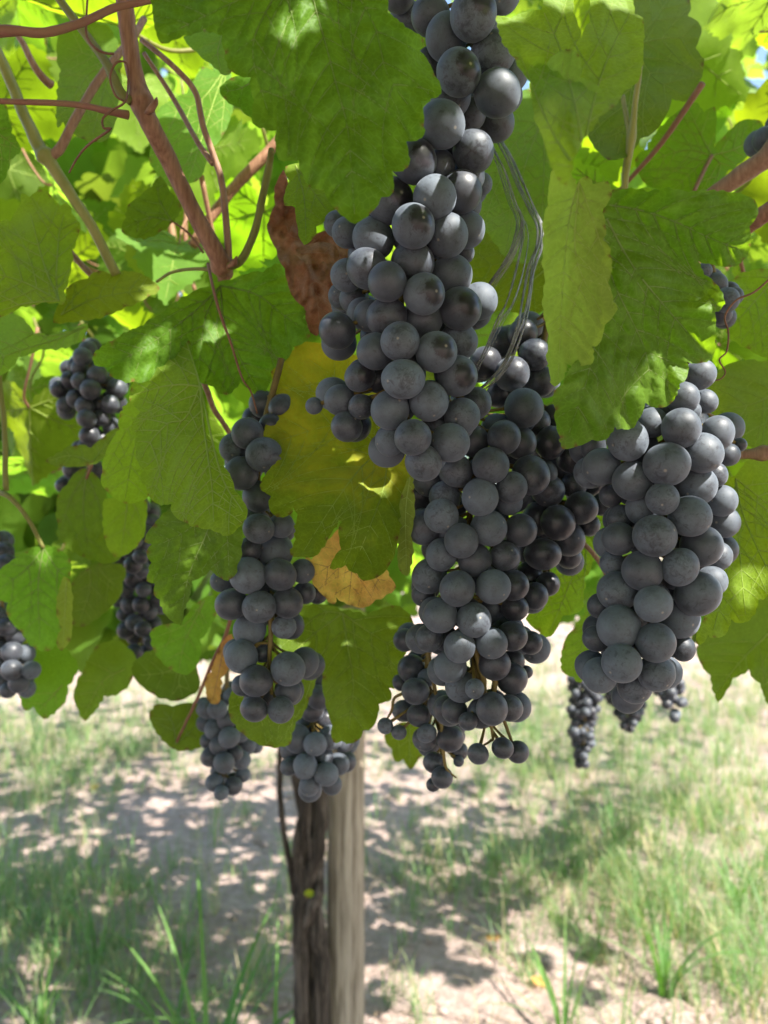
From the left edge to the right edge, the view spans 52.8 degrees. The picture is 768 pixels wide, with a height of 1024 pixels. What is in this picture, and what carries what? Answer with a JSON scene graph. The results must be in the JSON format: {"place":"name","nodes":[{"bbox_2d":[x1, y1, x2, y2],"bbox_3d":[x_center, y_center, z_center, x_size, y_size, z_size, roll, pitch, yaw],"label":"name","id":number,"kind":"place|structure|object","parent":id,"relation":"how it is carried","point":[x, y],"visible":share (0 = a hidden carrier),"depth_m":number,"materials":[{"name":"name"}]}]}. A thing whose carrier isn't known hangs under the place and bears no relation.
{"place":"outdoors","nodes":[
{"label":"outdoors","id":0,"kind":"place"},
{"bbox_2d":[0,16,146,276],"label":"vine cane","id":1,"kind":"object","parent":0,"point":[46,157],"visible":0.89,"depth_m":0.42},
{"bbox_2d":[0,190,80,316],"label":"vine leaf","id":2,"kind":"object","parent":1,"relation":"hanging from","point":[39,232],"visible":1,"depth_m":0.42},
{"bbox_2d":[55,22,121,141],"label":"vine leaf","id":3,"kind":"object","parent":1,"relation":"attached to","point":[80,65],"visible":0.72,"depth_m":0.47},
{"bbox_2d":[53,270,159,323],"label":"vine leaf","id":4,"kind":"object","parent":1,"relation":"attached to","point":[97,295],"visible":1,"depth_m":0.43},
{"bbox_2d":[188,137,275,248],"bbox_3d":[-0.115,-0.249,0.600,0.076,0.089,0.011,0,-2,0],"label":"vine cane","id":5,"kind":"object","parent":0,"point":[249,171],"visible":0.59,"depth_m":0.60,"materials":[{"name":"red plant"}]},
{"bbox_2d":[204,128,323,275],"bbox_3d":[-0.102,-0.249,0.664,0.108,0.033,0.169,1,-28,-9],"label":"vine leaf","id":6,"kind":"object","parent":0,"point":[242,205],"visible":0.39,"depth_m":0.67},
{"bbox_2d":[0,557,767,1023],"bbox_3d":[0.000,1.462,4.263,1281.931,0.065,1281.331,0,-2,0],"label":"ground","id":7,"kind":"structure","parent":0,"point":[442,967],"depth_m":3.03,"materials":[{"name":"soil"}]},
{"bbox_2d":[0,891,112,1023],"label":"grass plant","id":8,"kind":"object","parent":7,"relation":"on","point":[43,1012],"depth_m":2.10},
{"bbox_2d":[37,874,165,963],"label":"grass plant","id":9,"kind":"object","parent":7,"relation":"on","point":[93,937],"depth_m":2.46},
{"bbox_2d":[89,918,265,1023],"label":"grass plant","id":10,"kind":"object","parent":7,"relation":"on","point":[142,998],"depth_m":2.05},
{"bbox_2d":[96,861,292,1023],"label":"grass plant","id":11,"kind":"object","parent":7,"relation":"on","point":[229,1013],"depth_m":1.90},
{"bbox_2d":[277,731,329,1023],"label":"old grapevine","id":12,"kind":"object","parent":7,"relation":"on","point":[311,956],"visible":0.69,"depth_m":1.69,"materials":[{"name":"brown plant"}]},
{"bbox_2d":[327,605,364,1023],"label":"wooden post","id":13,"kind":"object","parent":7,"relation":"on","point":[345,881],"visible":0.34,"depth_m":1.72,"materials":[{"name":"brown wood"}]},
{"bbox_2d":[0,624,767,1023],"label":"grass","id":14,"kind":"structure","parent":7,"relation":"on","point":[666,886],"depth_m":3.00,"materials":[{"name":"plant"}]},
{"bbox_2d":[0,0,767,696],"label":"canopy foliage","id":15,"kind":"object","parent":7,"relation":"on","point":[110,168],"visible":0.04,"depth_m":1.15,"materials":[{"name":"green plant"}]},
{"bbox_2d":[0,375,8,490],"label":"leaf stalk","id":16,"kind":"object","parent":15,"relation":"attached to","point":[5,478],"visible":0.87,"depth_m":0.50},
{"bbox_2d":[0,0,17,57],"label":"vine leaf","id":17,"kind":"object","parent":15,"relation":"attached to","point":[7,16],"visible":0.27,"depth_m":0.69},
{"bbox_2d":[0,104,20,182],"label":"vine leaf","id":18,"kind":"object","parent":15,"relation":"attached to","point":[10,148],"visible":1,"depth_m":0.41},
{"bbox_2d":[0,531,41,697],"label":"grape bunch","id":19,"kind":"object","parent":15,"relation":"hanging from","point":[20,670],"visible":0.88,"depth_m":0.57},
{"bbox_2d":[0,151,50,201],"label":"vine leaf","id":20,"kind":"object","parent":15,"relation":"attached to","point":[22,177],"visible":0.38,"depth_m":1.00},
{"bbox_2d":[7,317,54,456],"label":"vine leaf","id":21,"kind":"object","parent":15,"relation":"hanging from","point":[17,374],"visible":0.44,"depth_m":0.78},
{"bbox_2d":[0,457,63,497],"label":"vine leaf","id":22,"kind":"object","parent":15,"relation":"attached to","point":[20,480],"visible":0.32,"depth_m":0.82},
{"bbox_2d":[11,0,57,51],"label":"vine leaf","id":23,"kind":"object","parent":15,"relation":"hanging from","point":[28,14],"visible":0.46,"depth_m":0.82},
{"bbox_2d":[0,490,71,651],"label":"vine leaf","id":24,"kind":"object","parent":15,"relation":"hanging from","point":[31,580],"visible":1,"depth_m":0.50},
{"bbox_2d":[0,44,76,152],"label":"vine leaf","id":25,"kind":"object","parent":15,"relation":"attached to","point":[31,85],"visible":0.42,"depth_m":0.69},
{"bbox_2d":[0,327,82,485],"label":"vine leaf","id":26,"kind":"object","parent":15,"relation":"hanging from","point":[40,428],"visible":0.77,"depth_m":0.66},
{"bbox_2d":[0,313,87,374],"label":"vine leaf","id":27,"kind":"object","parent":15,"relation":"hanging from","point":[19,337],"visible":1,"depth_m":0.46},
{"bbox_2d":[19,645,77,718],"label":"vine leaf","id":28,"kind":"object","parent":15,"relation":"hanging from","point":[54,679],"visible":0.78,"depth_m":0.62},
{"bbox_2d":[0,182,108,292],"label":"vine leaf","id":29,"kind":"object","parent":15,"relation":"attached to","point":[85,248],"visible":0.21,"depth_m":0.79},
{"bbox_2d":[56,576,73,650],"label":"vine leaf","id":30,"kind":"object","parent":15,"relation":"hanging from","point":[64,604],"visible":1,"depth_m":0.50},
{"bbox_2d":[29,320,114,376],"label":"vine leaf","id":31,"kind":"object","parent":15,"relation":"attached to","point":[52,360],"visible":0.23,"depth_m":0.93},
{"bbox_2d":[0,0,150,37],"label":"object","id":32,"kind":"object","parent":15,"relation":"attached to","point":[6,30],"visible":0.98,"depth_m":0.32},
{"bbox_2d":[46,427,119,478],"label":"vine leaf","id":33,"kind":"object","parent":15,"relation":"attached to","point":[77,456],"visible":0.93,"depth_m":0.52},
{"bbox_2d":[55,465,120,563],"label":"vine leaf","id":34,"kind":"object","parent":15,"relation":"hanging from","point":[79,505],"visible":0.92,"depth_m":0.54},
{"bbox_2d":[49,338,129,491],"bbox_3d":[-0.233,-0.076,0.613,0.075,0.124,0.052,-1,-2,35],"label":"grape bunch","id":35,"kind":"object","parent":15,"relation":"hanging from","point":[80,383],"visible":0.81,"depth_m":0.59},
{"bbox_2d":[71,563,125,626],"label":"vine leaf","id":36,"kind":"object","parent":15,"relation":"hanging from","point":[97,589],"visible":0.93,"depth_m":0.60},
{"bbox_2d":[81,198,117,238],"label":"vine leaf","id":37,"kind":"object","parent":15,"relation":"attached to","point":[102,210],"visible":0.2,"depth_m":1.08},
{"bbox_2d":[73,640,135,720],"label":"vine leaf","id":38,"kind":"object","parent":15,"relation":"hanging from","point":[107,671],"visible":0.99,"depth_m":0.62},
{"bbox_2d":[23,0,195,53],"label":"vine leaf","id":39,"kind":"object","parent":15,"relation":"hanging from","point":[78,7],"visible":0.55,"depth_m":0.52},
{"bbox_2d":[98,234,133,272],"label":"vine leaf","id":40,"kind":"object","parent":15,"relation":"attached to","point":[116,246],"visible":0.27,"depth_m":0.92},
{"bbox_2d":[101,401,148,503],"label":"vine leaf","id":41,"kind":"object","parent":15,"relation":"attached to","point":[122,470],"visible":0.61,"depth_m":0.40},
{"bbox_2d":[102,498,147,556],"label":"vine leaf","id":42,"kind":"object","parent":15,"relation":"hanging from","point":[124,525],"visible":0.96,"depth_m":0.50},
{"bbox_2d":[109,300,154,329],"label":"vine leaf","id":43,"kind":"object","parent":15,"relation":"hanging from","point":[132,317],"visible":0.25,"depth_m":0.69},
{"bbox_2d":[0,0,274,413],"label":"vine cane","id":44,"kind":"object","parent":15,"relation":"attached to","point":[140,101],"visible":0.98,"depth_m":0.38,"materials":[{"name":"red plant"}]},
{"bbox_2d":[113,556,163,658],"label":"grape bunch","id":45,"kind":"object","parent":15,"relation":"hanging from","point":[133,629],"visible":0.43,"depth_m":0.66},
{"bbox_2d":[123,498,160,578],"bbox_3d":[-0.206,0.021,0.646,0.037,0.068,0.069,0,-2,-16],"label":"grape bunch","id":46,"kind":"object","parent":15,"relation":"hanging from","point":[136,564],"visible":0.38,"depth_m":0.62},
{"bbox_2d":[111,74,177,152],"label":"vine leaf","id":47,"kind":"object","parent":15,"relation":"attached to","point":[129,132],"visible":0.34,"depth_m":1.02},
{"bbox_2d":[107,179,194,275],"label":"vine leaf","id":48,"kind":"object","parent":15,"relation":"hanging from","point":[132,191],"visible":0.23,"depth_m":0.73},
{"bbox_2d":[115,217,209,304],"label":"vine leaf","id":49,"kind":"object","parent":15,"relation":"attached to","point":[159,254],"visible":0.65,"depth_m":0.60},
{"bbox_2d":[122,176,203,252],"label":"vine leaf","id":50,"kind":"object","parent":15,"relation":"hanging from","point":[155,209],"visible":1,"depth_m":0.45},
{"bbox_2d":[131,649,199,700],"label":"vine leaf","id":51,"kind":"object","parent":15,"relation":"attached to","point":[152,673],"visible":0.77,"depth_m":0.58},
{"bbox_2d":[138,25,203,81],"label":"vine leaf","id":52,"kind":"object","parent":15,"relation":"hanging from","point":[189,65],"visible":0.19,"depth_m":0.64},
{"bbox_2d":[149,703,203,750],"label":"vine leaf","id":53,"kind":"object","parent":15,"relation":"hanging from","point":[167,721],"visible":0.74,"depth_m":0.60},
{"bbox_2d":[150,595,215,674],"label":"vine leaf","id":54,"kind":"object","parent":15,"relation":"hanging from","point":[176,647],"visible":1,"depth_m":0.50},
{"bbox_2d":[129,341,247,535],"bbox_3d":[-0.088,-0.040,0.337,0.028,0.101,0.100,1,-2,-31],"label":"vine leaf","id":55,"kind":"object","parent":15,"relation":"hanging from","point":[185,473],"visible":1,"depth_m":0.34,"materials":[{"name":"plant"}]},
{"bbox_2d":[149,67,232,186],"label":"vine leaf","id":56,"kind":"object","parent":15,"relation":"hanging from","point":[217,107],"visible":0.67,"depth_m":0.50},
{"bbox_2d":[144,507,242,624],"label":"vine leaf","id":57,"kind":"object","parent":15,"relation":"attached to","point":[181,555],"visible":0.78,"depth_m":0.35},
{"bbox_2d":[93,263,309,394],"bbox_3d":[-0.088,-0.091,0.383,0.102,0.070,0.027,0,-2,-6],"label":"vine leaf","id":58,"kind":"object","parent":15,"relation":"attached to","point":[263,313],"visible":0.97,"depth_m":0.38,"materials":[{"name":"plant"}]},
{"bbox_2d":[151,79,261,212],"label":"vine leaf","id":59,"kind":"object","parent":15,"relation":"attached to","point":[236,146],"visible":0.38,"depth_m":0.77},
{"bbox_2d":[183,29,231,74],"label":"vine leaf","id":60,"kind":"object","parent":15,"relation":"attached to","point":[204,44],"visible":0.67,"depth_m":0.40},
{"bbox_2d":[180,290,247,434],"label":"vine leaf","id":61,"kind":"object","parent":15,"relation":"hanging from","point":[231,408],"visible":0.1,"depth_m":0.71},
{"bbox_2d":[205,634,232,703],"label":"vine leaf","id":62,"kind":"object","parent":15,"relation":"attached to","point":[215,675],"visible":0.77,"depth_m":0.49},
{"bbox_2d":[196,668,262,800],"bbox_3d":[-0.116,0.163,0.587,0.051,0.097,0.068,0,-2,-18],"label":"grape bunch","id":63,"kind":"object","parent":15,"relation":"hanging from","point":[226,745],"visible":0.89,"depth_m":0.56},
{"bbox_2d":[230,269,238,279],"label":"vine leaf","id":64,"kind":"object","parent":15,"relation":"attached to","point":[235,274],"visible":0.07,"depth_m":0.72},
{"bbox_2d":[220,76,253,117],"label":"vine leaf","id":65,"kind":"object","parent":15,"relation":"attached to","point":[235,91],"visible":0.92,"depth_m":0.36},
{"bbox_2d":[183,175,320,406],"bbox_3d":[-0.104,-0.146,0.570,0.132,0.039,0.190,-2,-44,28],"label":"vine leaf","id":66,"kind":"object","parent":15,"relation":"hanging from","point":[241,392],"visible":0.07,"depth_m":0.56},
{"bbox_2d":[210,357,325,723],"bbox_3d":[-0.056,0.012,0.379,0.057,0.173,0.058,-1,-2,38],"label":"grape bunch","id":67,"kind":"object","parent":15,"relation":"hanging from","point":[267,576],"visible":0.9,"depth_m":0.36,"materials":[{"name":"food"}]},
{"bbox_2d":[150,0,441,223],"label":"vine leaf","id":68,"kind":"object","parent":15,"relation":"hanging from","point":[341,90],"visible":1,"depth_m":0.24,"materials":[{"name":"plant"}]},
{"bbox_2d":[267,170,347,335],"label":"vine leaf","id":69,"kind":"object","parent":15,"relation":"attached to","point":[309,285],"visible":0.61,"depth_m":0.38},
{"bbox_2d":[284,163,334,244],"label":"vine leaf","id":70,"kind":"object","parent":15,"relation":"attached to","point":[314,208],"visible":0.89,"depth_m":0.32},
{"bbox_2d":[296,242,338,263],"bbox_3d":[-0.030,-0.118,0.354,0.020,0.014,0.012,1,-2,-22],"label":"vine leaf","id":71,"kind":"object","parent":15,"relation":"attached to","point":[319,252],"visible":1,"depth_m":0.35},
{"bbox_2d":[280,674,359,801],"bbox_3d":[-0.042,0.143,0.509,0.052,0.095,0.063,0,-2,0],"label":"grape bunch","id":72,"kind":"object","parent":15,"relation":"hanging from","point":[313,763],"visible":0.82,"depth_m":0.49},
{"bbox_2d":[228,604,412,747],"bbox_3d":[-0.035,0.091,0.428,0.104,0.078,0.028,0,-2,0],"label":"vine leaf","id":73,"kind":"object","parent":15,"relation":"hanging from","point":[361,654],"visible":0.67,"depth_m":0.43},
{"bbox_2d":[260,342,409,580],"bbox_3d":[-0.022,-0.029,0.353,0.068,0.116,0.073,0,-2,0],"label":"vine leaf","id":74,"kind":"object","parent":15,"relation":"attached to","point":[320,478],"visible":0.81,"depth_m":0.35,"materials":[{"name":"plant"}]},
{"bbox_2d":[305,529,395,607],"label":"vine leaf","id":75,"kind":"object","parent":15,"relation":"attached to","point":[344,584],"visible":0.67,"depth_m":0.37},
{"bbox_2d":[384,722,422,769],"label":"vine leaf","id":76,"kind":"object","parent":15,"relation":"hanging from","point":[405,749],"visible":0.66,"depth_m":0.60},
{"bbox_2d":[397,476,414,575],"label":"vine leaf","id":77,"kind":"object","parent":15,"relation":"attached to","point":[405,549],"visible":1,"depth_m":0.34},
{"bbox_2d":[377,594,467,791],"bbox_3d":[0.023,0.090,0.393,0.042,0.097,0.053,-1,-2,19],"label":"grape bunch","id":78,"kind":"object","parent":15,"relation":"hanging from","point":[413,683],"visible":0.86,"depth_m":0.38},
{"bbox_2d":[475,307,518,383],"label":"vine leaf","id":79,"kind":"object","parent":15,"relation":"attached to","point":[504,316],"visible":0.22,"depth_m":0.68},
{"bbox_2d":[469,232,544,313],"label":"vine leaf","id":80,"kind":"object","parent":15,"relation":"hanging from","point":[517,286],"visible":0.53,"depth_m":0.46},
{"bbox_2d":[479,89,552,263],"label":"vine leaf","id":81,"kind":"object","parent":15,"relation":"hanging from","point":[519,169],"visible":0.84,"depth_m":0.42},
{"bbox_2d":[526,537,593,636],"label":"vine leaf","id":82,"kind":"object","parent":15,"relation":"hanging from","point":[567,598],"visible":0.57,"depth_m":0.42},
{"bbox_2d":[529,49,601,97],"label":"vine leaf","id":83,"kind":"object","parent":15,"relation":"attached to","point":[565,63],"visible":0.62,"depth_m":0.22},
{"bbox_2d":[496,0,644,184],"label":"vine leaf","id":84,"kind":"object","parent":15,"relation":"hanging from","point":[608,46],"visible":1,"depth_m":0.23,"materials":[{"name":"plant"}]},
{"bbox_2d":[560,612,589,682],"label":"vine leaf","id":85,"kind":"object","parent":15,"relation":"hanging from","point":[574,647],"visible":0.62,"depth_m":0.47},
{"bbox_2d":[541,170,616,385],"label":"vine leaf","id":86,"kind":"object","parent":15,"relation":"hanging from","point":[579,305],"visible":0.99,"depth_m":0.25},
{"bbox_2d":[566,676,603,768],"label":"grape bunch","id":87,"kind":"object","parent":15,"relation":"hanging from","point":[581,729],"visible":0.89,"depth_m":1.16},
{"bbox_2d":[574,146,623,183],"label":"vine leaf","id":88,"kind":"object","parent":15,"relation":"attached to","point":[609,168],"visible":0.07,"depth_m":0.57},
{"bbox_2d":[604,689,646,732],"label":"grape bunch","id":89,"kind":"object","parent":15,"relation":"hanging from","point":[628,723],"visible":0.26,"depth_m":1.21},
{"bbox_2d":[553,187,757,448],"bbox_3d":[0.089,-0.062,0.257,0.067,0.080,0.042,0,-2,0],"label":"vine leaf","id":90,"kind":"object","parent":15,"relation":"hanging from","point":[659,332],"visible":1,"depth_m":0.26,"materials":[{"name":"plant"}]},
{"bbox_2d":[652,679,687,722],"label":"grape bunch","id":91,"kind":"object","parent":15,"relation":"hanging from","point":[668,698],"visible":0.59,"depth_m":1.00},
{"bbox_2d":[635,102,763,191],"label":"vine leaf","id":92,"kind":"object","parent":15,"relation":"hanging from","point":[688,156],"visible":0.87,"depth_m":0.50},
{"bbox_2d":[666,0,749,117],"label":"vine leaf","id":93,"kind":"object","parent":15,"relation":"hanging from","point":[722,78],"visible":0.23,"depth_m":0.66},
{"bbox_2d":[700,263,743,328],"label":"grape bunch","id":94,"kind":"object","parent":15,"relation":"hanging from","point":[731,291],"visible":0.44,"depth_m":0.37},
{"bbox_2d":[696,459,767,644],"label":"vine leaf","id":95,"kind":"object","parent":15,"relation":"hanging from","point":[746,571],"visible":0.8,"depth_m":0.36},
{"bbox_2d":[696,604,767,703],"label":"vine leaf","id":96,"kind":"object","parent":15,"relation":"hanging from","point":[736,650],"visible":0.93,"depth_m":0.51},
{"bbox_2d":[702,0,767,50],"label":"vine leaf","id":97,"kind":"object","parent":15,"relation":"hanging from","point":[743,22],"visible":1,"depth_m":0.62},
{"bbox_2d":[706,359,767,447],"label":"vine leaf","id":98,"kind":"object","parent":15,"relation":"hanging from","point":[740,388],"visible":0.82,"depth_m":0.45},
{"bbox_2d":[706,140,767,191],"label":"vine cane","id":99,"kind":"object","parent":15,"relation":"attached to","point":[747,170],"visible":0.53,"depth_m":0.41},
{"bbox_2d":[724,268,767,357],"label":"vine leaf","id":100,"kind":"object","parent":99,"relation":"hanging from","point":[748,329],"visible":0.84,"depth_m":0.42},
{"bbox_2d":[712,329,767,368],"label":"vine leaf","id":101,"kind":"object","parent":15,"relation":"attached to","point":[735,352],"visible":0.28,"depth_m":0.78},
{"bbox_2d":[714,78,767,243],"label":"vine leaf","id":102,"kind":"object","parent":15,"relation":"attached to","point":[755,107],"visible":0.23,"depth_m":0.64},
{"bbox_3d":[0.053,-0.109,0.326,0.031,0.118,0.018,0,-2,0],"label":"plastic tie","id":103,"kind":"object","parent":15,"relation":"hanging from","visible":0},
{"bbox_2d":[569,361,746,713],"bbox_3d":[0.114,0.006,0.308,0.077,0.151,0.063,0,-2,0],"label":"grape bunch","id":104,"kind":"object","parent":103,"relation":"hanging from","point":[677,512],"visible":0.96,"depth_m":0.29,"materials":[{"name":"food"}]},
{"bbox_2d":[1,693,767,1023],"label":"soil clods","id":105,"kind":"object","parent":7,"relation":"on","point":[383,1017],"visible":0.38,"depth_m":2.68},
{"bbox_2d":[451,917,669,1023],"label":"grass plant","id":106,"kind":"object","parent":7,"relation":"on","point":[549,988],"depth_m":2.04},
{"bbox_2d":[573,850,767,999],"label":"grass plant","id":107,"kind":"object","parent":7,"relation":"on","point":[662,979],"depth_m":2.24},
{"bbox_2d":[653,796,767,909],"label":"grass plant","id":108,"kind":"object","parent":7,"relation":"on","point":[741,896],"depth_m":2.79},
{"bbox_2d":[305,0,526,480],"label":"grape bunch","id":109,"kind":"object","parent":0,"point":[434,235],"visible":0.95,"depth_m":0.29,"materials":[{"name":"food"}]},
{"bbox_2d":[405,388,557,764],"bbox_3d":[0.044,0.017,0.348,0.072,0.182,0.063,0,-2,0],"label":"grape bunch","id":110,"kind":"object","parent":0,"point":[487,633],"visible":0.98,"depth_m":0.33,"materials":[{"name":"food"}]},
{"bbox_2d":[621,66,642,188],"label":"leaf stalk","id":111,"kind":"object","parent":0,"point":[631,128],"visible":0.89,"depth_m":0.42,"materials":[{"name":"green plant"}]},
{"bbox_2d":[588,0,703,159],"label":"vine leaf","id":112,"kind":"object","parent":111,"relation":"attached to","point":[673,65],"visible":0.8,"depth_m":0.46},
{"bbox_2d":[571,81,704,211],"bbox_3d":[0.150,-0.200,0.500,0.126,0.037,0.180,29,-13,5],"label":"vine leaf","id":113,"kind":"object","parent":112,"relation":"attached to","point":[580,170],"visible":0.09,"depth_m":0.46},
{"bbox_3d":[0.091,-0.105,0.404,0.039,0.026,0.016,0,-2,0],"label":"vine cane","id":114,"kind":"object","parent":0,"visible":0},
{"bbox_2d":[450,311,607,595],"bbox_3d":[0.075,-0.029,0.376,0.086,0.141,0.066,0,-2,0],"label":"grape bunch","id":115,"kind":"object","parent":114,"relation":"hanging from","point":[567,526],"visible":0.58,"depth_m":0.35,"materials":[{"name":"food"}]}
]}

